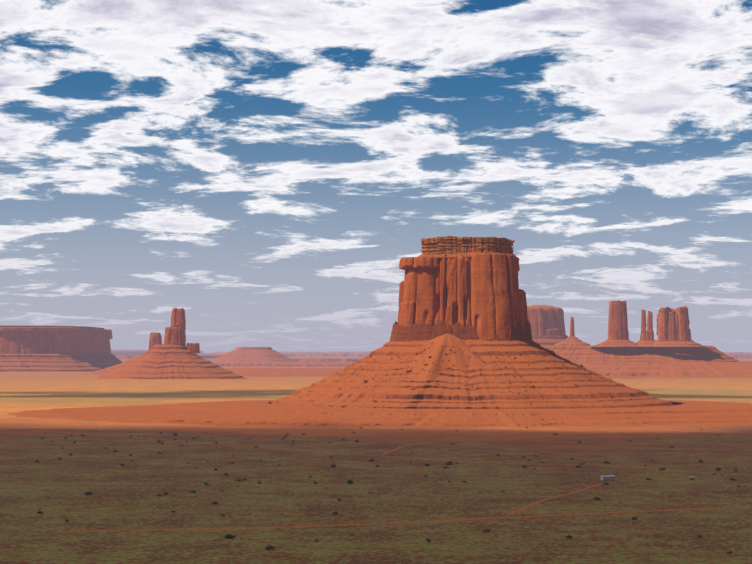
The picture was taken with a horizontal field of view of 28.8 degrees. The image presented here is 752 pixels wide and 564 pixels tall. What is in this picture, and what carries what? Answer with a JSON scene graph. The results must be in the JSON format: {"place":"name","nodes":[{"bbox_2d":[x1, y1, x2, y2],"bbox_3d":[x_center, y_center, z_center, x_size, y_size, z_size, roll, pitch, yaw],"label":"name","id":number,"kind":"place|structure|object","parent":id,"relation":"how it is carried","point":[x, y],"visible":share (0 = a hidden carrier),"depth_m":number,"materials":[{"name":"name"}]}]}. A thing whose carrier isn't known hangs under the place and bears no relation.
{"place":"outdoors","nodes":[
{"label":"outdoors","id":0,"kind":"place"},
{"bbox_2d":[0,367,751,563],"bbox_3d":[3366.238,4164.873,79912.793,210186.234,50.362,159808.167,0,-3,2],"label":"ground","id":1,"kind":"structure","parent":0,"point":[52,487],"depth_m":1125.10,"materials":[{"name":"brown soil"}]},
{"bbox_2d":[0,308,355,378],"bbox_3d":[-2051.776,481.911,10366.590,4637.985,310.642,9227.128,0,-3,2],"label":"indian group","id":2,"kind":"object","parent":1,"relation":"on","point":[58,349],"visible":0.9,"depth_m":9384.67,"materials":[{"name":"stone"}]},
{"bbox_2d":[224,534,235,538],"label":"shrub","id":3,"kind":"object","parent":1,"relation":"on","point":[229,536],"visible":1,"depth_m":803.47,"materials":[{"name":"green plant"}]},
{"bbox_2d":[265,544,274,549],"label":"shrub","id":4,"kind":"object","parent":1,"relation":"on","point":[268,547],"visible":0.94,"depth_m":757.08,"materials":[{"name":"green plant"}]},
{"bbox_2d":[5,236,751,427],"bbox_3d":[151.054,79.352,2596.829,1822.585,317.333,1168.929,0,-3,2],"label":"butte","id":5,"kind":"object","parent":1,"relation":"on","point":[461,348],"visible":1,"depth_m":2439.80,"materials":[{"name":"stone"}]},
{"bbox_2d":[35,430,751,531],"bbox_3d":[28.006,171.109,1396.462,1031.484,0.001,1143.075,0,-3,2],"label":"dirt tracks","id":6,"kind":"object","parent":1,"relation":"on","point":[519,509],"visible":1,"depth_m":943.31},
{"bbox_2d":[111,350,751,361],"bbox_3d":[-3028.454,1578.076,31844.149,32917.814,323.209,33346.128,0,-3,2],"label":"plateau","id":7,"kind":"structure","parent":1,"relation":"on","point":[122,355],"depth_m":28495.93,"materials":[{"name":"stone"}]},
{"bbox_2d":[601,475,614,480],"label":"trailer home","id":8,"kind":"object","parent":1,"relation":"on","point":[609,478],"visible":1,"depth_m":1179.92,"materials":[{"name":"white metal"}]},
{"bbox_2d":[527,300,751,378],"bbox_3d":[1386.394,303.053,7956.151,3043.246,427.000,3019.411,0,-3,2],"label":"castle butte","id":9,"kind":"object","parent":1,"relation":"on","point":[674,350],"visible":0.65,"depth_m":6902.77,"materials":[{"name":"stone"}]},
{"bbox_2d":[0,0,751,352],"label":"sky","id":10,"kind":"structure","parent":0,"point":[264,171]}
]}

